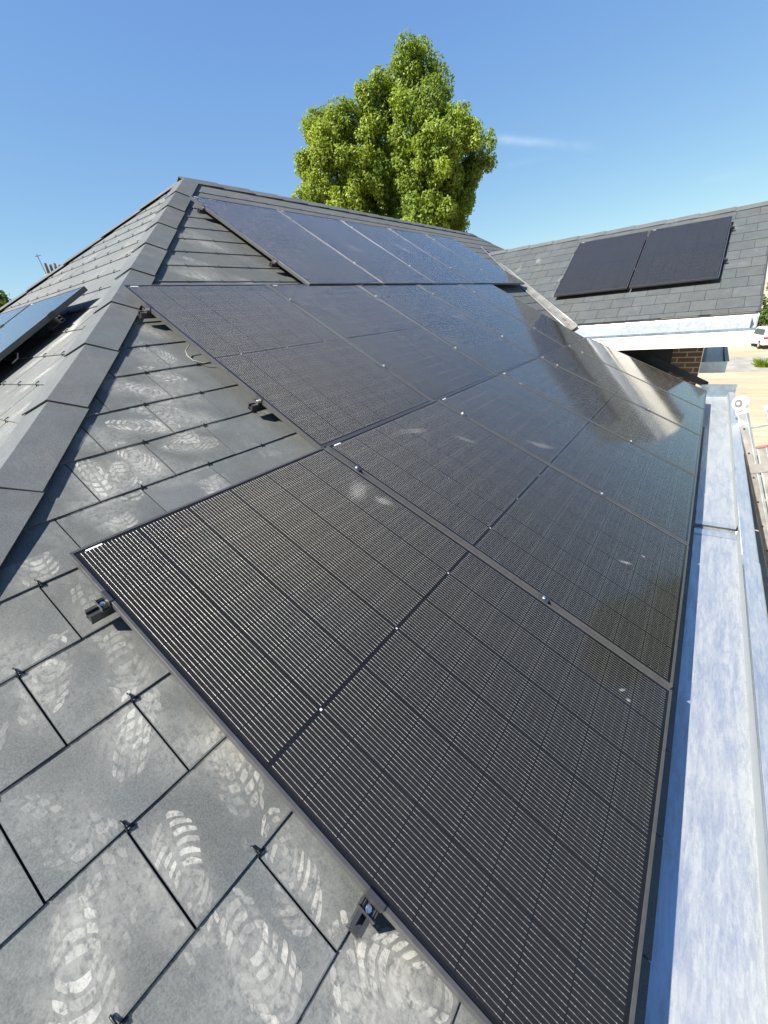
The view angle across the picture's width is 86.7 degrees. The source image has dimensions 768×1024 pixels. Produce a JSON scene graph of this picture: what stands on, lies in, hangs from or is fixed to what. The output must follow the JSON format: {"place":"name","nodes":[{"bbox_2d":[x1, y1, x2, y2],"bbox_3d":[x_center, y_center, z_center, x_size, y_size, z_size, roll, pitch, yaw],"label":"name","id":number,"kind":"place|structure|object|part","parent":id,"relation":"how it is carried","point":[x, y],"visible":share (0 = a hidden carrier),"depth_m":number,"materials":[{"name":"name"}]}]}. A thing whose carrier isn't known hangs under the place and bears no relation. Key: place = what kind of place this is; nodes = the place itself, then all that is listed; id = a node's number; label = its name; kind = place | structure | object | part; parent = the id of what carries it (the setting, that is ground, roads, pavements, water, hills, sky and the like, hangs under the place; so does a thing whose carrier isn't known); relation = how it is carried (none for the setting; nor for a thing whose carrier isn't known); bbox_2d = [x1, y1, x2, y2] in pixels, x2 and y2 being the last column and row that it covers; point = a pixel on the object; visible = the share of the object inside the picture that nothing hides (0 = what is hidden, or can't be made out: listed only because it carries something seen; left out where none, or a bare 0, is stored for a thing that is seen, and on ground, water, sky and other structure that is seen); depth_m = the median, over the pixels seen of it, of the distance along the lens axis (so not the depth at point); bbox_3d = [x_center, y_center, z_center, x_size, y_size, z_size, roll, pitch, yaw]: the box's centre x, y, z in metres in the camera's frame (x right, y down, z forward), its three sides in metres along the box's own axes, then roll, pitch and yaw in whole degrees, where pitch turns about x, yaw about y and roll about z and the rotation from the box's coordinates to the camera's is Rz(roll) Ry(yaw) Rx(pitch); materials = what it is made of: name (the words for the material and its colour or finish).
{"place":"outdoors","nodes":[
{"label":"outdoors","id":0,"kind":"place"},
{"bbox_2d":[0,0,767,300],"label":"sky","id":1,"kind":"structure","parent":0,"point":[604,115],"materials":[{"name":"blue"}]},
{"bbox_2d":[662,279,767,613],"bbox_3d":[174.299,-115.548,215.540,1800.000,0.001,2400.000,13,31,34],"label":"ground","id":2,"kind":"structure","parent":0,"point":[752,386],"depth_m":20.98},
{"bbox_2d":[0,290,10,307],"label":"broadleaf tree","id":3,"kind":"object","parent":2,"relation":"on","point":[4,298],"visible":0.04,"depth_m":30.56,"materials":[{"name":"green plant"}]},
{"bbox_2d":[35,254,59,275],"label":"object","id":4,"kind":"structure","parent":2,"relation":"on","point":[50,266],"depth_m":29.64,"materials":[{"name":"metal"}]},
{"bbox_2d":[291,93,398,216],"bbox_3d":[-1.650,-14.735,25.171,6.980,15.972,8.264,13,31,34],"label":"lime tree","id":5,"kind":"object","parent":2,"relation":"on","point":[336,161],"visible":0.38,"depth_m":20.93,"materials":[{"name":"green plant"}]},
{"bbox_2d":[0,176,767,1023],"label":"house","id":6,"kind":"structure","parent":2,"relation":"on","point":[166,856],"depth_m":1.17,"materials":[{"name":"stone"}]},
{"bbox_2d":[43,315,65,330],"bbox_3d":[-3.037,-1.491,3.339,2.388,0.066,0.126,13,62,34],"label":"mounting rail","id":7,"kind":"object","parent":6,"relation":"attached to","point":[58,320],"visible":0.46,"depth_m":2.70,"materials":[{"name":"black metal"}]},
{"bbox_2d":[0,304,29,324],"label":"solar module","id":8,"kind":"object","parent":7,"relation":"on","point":[7,316],"visible":0.51,"depth_m":3.52,"materials":[{"name":"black glass"}]},
{"bbox_2d":[47,310,57,318],"bbox_3d":[-2.158,-1.284,2.651,0.034,0.034,0.046,13,62,34],"label":"end clamp","id":9,"kind":"object","parent":7,"relation":"attached to","point":[52,314],"visible":1,"depth_m":2.65,"materials":[{"name":"metal"}]},
{"bbox_2d":[84,604,115,623],"bbox_3d":[1.163,-1.106,3.665,0.126,0.066,7.005,36,42,19],"label":"mounting rail","id":10,"kind":"object","parent":6,"relation":"attached to","point":[94,614],"visible":0.07,"depth_m":1.17,"materials":[{"name":"black metal"}]},
{"bbox_2d":[94,590,112,612],"bbox_3d":[-0.810,0.258,1.176,0.046,0.034,0.034,36,42,19],"label":"end clamp","id":11,"kind":"object","parent":10,"relation":"attached to","point":[103,603],"visible":1,"depth_m":1.17,"materials":[{"name":"black metal"}]},
{"bbox_2d":[351,464,361,471],"bbox_3d":[-0.136,-0.206,1.989,0.044,0.042,0.034,36,42,19],"label":"clamp","id":12,"kind":"object","parent":10,"relation":"attached to","point":[357,468],"visible":0.69,"depth_m":1.98,"materials":[{"name":"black metal"}]},
{"bbox_2d":[68,447,671,1023],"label":"solar module","id":13,"kind":"object","parent":10,"relation":"on","point":[448,747],"visible":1,"depth_m":1.16,"materials":[{"name":"black glass"}]},
{"bbox_2d":[326,400,688,688],"bbox_3d":[0.712,-0.062,2.188,1.762,0.030,1.134,36,42,19],"label":"solar module","id":14,"kind":"object","parent":10,"relation":"on","point":[609,573],"visible":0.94,"depth_m":2.04,"materials":[{"name":"black glass"}]},
{"bbox_2d":[500,357,700,475],"bbox_3d":[2.056,-0.983,3.822,1.762,0.032,1.134,36,42,19],"label":"solar module","id":15,"kind":"object","parent":10,"relation":"on","point":[663,438],"visible":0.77,"depth_m":3.74,"materials":[{"name":"black glass"}]},
{"bbox_2d":[567,337,706,408],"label":"solar module","id":16,"kind":"object","parent":10,"relation":"on","point":[664,381],"visible":0.79,"depth_m":5.40,"materials":[{"name":"black glass"}]},
{"bbox_2d":[138,310,155,318],"bbox_3d":[0.200,-2.369,4.541,0.126,0.066,5.851,40,43,15],"label":"mounting rail","id":17,"kind":"object","parent":6,"relation":"attached to","point":[142,314],"visible":0.08,"depth_m":2.46,"materials":[{"name":"black metal"}]},
{"bbox_2d":[142,304,151,312],"bbox_3d":[-1.433,-1.230,2.461,0.046,0.034,0.034,40,43,15],"label":"end clamp","id":18,"kind":"object","parent":17,"relation":"attached to","point":[147,309],"visible":1,"depth_m":2.46,"materials":[{"name":"metal"}]},
{"bbox_2d":[185,345,209,363],"bbox_3d":[-1.095,-0.944,2.412,0.162,0.119,0.124,13,31,34],"label":"solar cable","id":19,"kind":"object","parent":6,"relation":"attached to","point":[194,360],"visible":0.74,"depth_m":2.39,"materials":[{"name":"grey plastic"}]},
{"bbox_2d":[197,208,210,214],"bbox_3d":[-0.165,-4.163,6.114,0.126,0.066,5.851,41,43,14],"label":"mounting rail","id":20,"kind":"object","parent":6,"relation":"attached to","point":[200,210],"visible":0.1,"depth_m":4.04,"materials":[{"name":"black metal"}]},
{"bbox_2d":[189,195,382,284],"bbox_3d":[-0.988,-2.837,4.287,1.762,0.030,1.134,41,43,14],"label":"solar module","id":21,"kind":"object","parent":20,"relation":"on","point":[300,253],"visible":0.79,"depth_m":4.19,"materials":[{"name":"black glass"}]},
{"bbox_2d":[278,210,434,284],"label":"solar module","id":22,"kind":"object","parent":20,"relation":"on","point":[379,263],"visible":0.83,"depth_m":5.04,"materials":[{"name":"black glass"}]},
{"bbox_2d":[341,220,472,283],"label":"solar module","id":23,"kind":"object","parent":20,"relation":"on","point":[426,265],"visible":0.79,"depth_m":5.87,"materials":[{"name":"black glass"}]},
{"bbox_2d":[388,228,501,284],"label":"solar module","id":24,"kind":"object","parent":20,"relation":"on","point":[461,266],"visible":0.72,"depth_m":6.69,"materials":[{"name":"black glass"}]},
{"bbox_2d":[248,402,265,411],"bbox_3d":[0.953,-1.743,4.274,0.126,0.066,5.851,40,43,15],"label":"mounting rail","id":25,"kind":"object","parent":6,"relation":"attached to","point":[252,406],"visible":0.11,"depth_m":2.19,"materials":[{"name":"black metal"}]},
{"bbox_2d":[252,394,262,404],"bbox_3d":[-0.680,-0.605,2.194,0.046,0.034,0.034,40,43,15],"label":"end clamp","id":26,"kind":"object","parent":25,"relation":"attached to","point":[258,400],"visible":1,"depth_m":2.19,"materials":[{"name":"metal"}]},
{"bbox_2d":[122,284,431,448],"bbox_3d":[-0.648,-1.086,2.710,1.762,0.032,1.134,40,43,15],"label":"solar module","id":27,"kind":"object","parent":25,"relation":"on","point":[312,381],"visible":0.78,"depth_m":2.59,"materials":[{"name":"black glass"}]},
{"bbox_2d":[268,284,494,401],"bbox_3d":[0.024,-1.547,3.527,1.762,0.031,1.134,40,43,15],"label":"solar module","id":28,"kind":"object","parent":25,"relation":"on","point":[423,361],"visible":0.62,"depth_m":3.44,"materials":[{"name":"black glass"}]},
{"bbox_2d":[358,284,535,374],"bbox_3d":[0.697,-2.008,4.344,1.762,0.033,1.134,40,43,15],"label":"solar module","id":29,"kind":"object","parent":25,"relation":"on","point":[482,345],"visible":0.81,"depth_m":4.27,"materials":[{"name":"black glass"}]},
{"bbox_2d":[417,284,563,357],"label":"solar module","id":30,"kind":"object","parent":25,"relation":"attached to","point":[528,339],"visible":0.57,"depth_m":5.10,"materials":[{"name":"black glass"}]},
{"bbox_2d":[460,284,583,346],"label":"solar module","id":31,"kind":"object","parent":25,"relation":"on","point":[552,329],"visible":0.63,"depth_m":5.92,"materials":[{"name":"black glass"}]},
{"bbox_2d":[269,262,281,267],"bbox_3d":[0.622,-3.473,5.856,0.126,0.066,5.851,41,43,14],"label":"mounting rail","id":32,"kind":"object","parent":6,"relation":"attached to","point":[272,264],"visible":0.04,"depth_m":3.79,"materials":[{"name":"black metal"}]},
{"bbox_2d":[425,234,524,284],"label":"solar module","id":33,"kind":"object","parent":32,"relation":"attached to","point":[493,270],"visible":0.86,"depth_m":7.51,"materials":[{"name":"black glass"}]},
{"bbox_2d":[346,907,369,939],"bbox_3d":[1.945,-0.541,3.340,0.126,0.066,7.005,36,42,19],"label":"mounting rail","id":34,"kind":"object","parent":6,"relation":"attached to","point":[357,924],"visible":0.09,"depth_m":0.84,"materials":[{"name":"black metal"}]},
{"bbox_2d":[356,887,385,924],"bbox_3d":[-0.027,0.823,0.851,0.046,0.034,0.034,36,42,19],"label":"end clamp","id":35,"kind":"object","parent":34,"relation":"attached to","point":[371,905],"visible":1,"depth_m":0.85,"materials":[{"name":"metal"}]},
{"bbox_2d":[538,592,549,603],"bbox_3d":[0.647,0.359,1.664,0.044,0.042,0.034,36,42,19],"label":"clamp","id":36,"kind":"object","parent":34,"relation":"attached to","point":[543,598],"visible":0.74,"depth_m":1.65,"materials":[{"name":"metal"}]},
{"bbox_2d":[438,374,696,544],"bbox_3d":[1.384,-0.523,3.005,1.762,0.030,1.134,36,42,19],"label":"solar module","id":37,"kind":"object","parent":34,"relation":"on","point":[651,488],"visible":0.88,"depth_m":2.90,"materials":[{"name":"black glass"}]},
{"bbox_2d":[540,346,703,435],"bbox_3d":[2.729,-1.445,4.638,1.762,0.031,1.134,36,42,19],"label":"solar module","id":38,"kind":"object","parent":34,"relation":"on","point":[662,403],"visible":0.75,"depth_m":4.57,"materials":[{"name":"black glass"}]},
{"bbox_2d":[699,346,728,372],"bbox_3d":[5.916,-2.805,7.289,0.347,0.169,2.882,13,31,34],"label":"zinc gutter box","id":39,"kind":"object","parent":6,"relation":"attached to","point":[715,360],"visible":0.79,"depth_m":6.50,"materials":[{"name":"grey metal"}]},
{"bbox_2d":[350,28,497,232],"bbox_3d":[2.001,-16.502,25.057,9.373,18.424,8.460,13,31,34],"label":"lime tree","id":40,"kind":"object","parent":2,"relation":"on","point":[429,138],"visible":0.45,"depth_m":21.26,"materials":[{"name":"green plant"}]},
{"bbox_2d":[732,396,767,576],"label":"ladder","id":41,"kind":"object","parent":2,"relation":"on","point":[754,468],"visible":0.99,"depth_m":4.58,"materials":[{"name":"metal"}]},
{"bbox_2d":[751,326,767,348],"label":"parked car","id":42,"kind":"object","parent":2,"relation":"on","point":[760,337],"visible":0.7,"depth_m":32.77,"materials":[{"name":"white paint"}]},
{"bbox_3d":[30.600,-14.733,33.183,0.078,0.400,2.700,6,28,24],"label":"side window","id":43,"kind":"part","parent":42,"relation":"part of","materials":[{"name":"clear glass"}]},
{"bbox_2d":[756,313,767,326],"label":"hedge","id":44,"kind":"object","parent":2,"relation":"on","point":[760,323],"visible":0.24,"depth_m":40.55,"materials":[{"name":"green plant"}]},
{"bbox_2d":[758,282,767,325],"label":"broadleaf tree","id":45,"kind":"object","parent":2,"relation":"on","point":[764,310],"visible":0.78,"depth_m":39.62,"materials":[{"name":"green plant"}]},
{"bbox_2d":[699,356,767,371],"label":"road","id":46,"kind":"structure","parent":0,"point":[737,364],"depth_m":27.49,"materials":[{"name":"grey concrete"}]},
{"bbox_2d":[751,357,767,367],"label":"grass tuft","id":47,"kind":"object","parent":46,"relation":"on","point":[761,363],"visible":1,"depth_m":25.95,"materials":[{"name":"green plant"}]},
{"bbox_3d":[4.193,-3.997,6.771,2.384,0.066,0.126,13,61,34],"label":"mounting rail","id":48,"kind":"object","parent":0,"visible":0},
{"bbox_2d":[553,231,648,296],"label":"solar module","id":49,"kind":"object","parent":48,"relation":"on","point":[603,265],"visible":1,"depth_m":7.15,"materials":[{"name":"black glass"}]},
{"bbox_2d":[629,216,732,288],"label":"solar module","id":50,"kind":"object","parent":48,"relation":"on","point":[690,252],"visible":1,"depth_m":6.49,"materials":[{"name":"black glass"}]},
{"label":"mounting rail","id":51,"kind":"object","parent":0,"visible":0},
{"bbox_2d":[0,286,87,360],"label":"solar module","id":52,"kind":"object","parent":51,"relation":"on","point":[23,325],"visible":1,"depth_m":2.77,"materials":[{"name":"black glass"}]}
]}

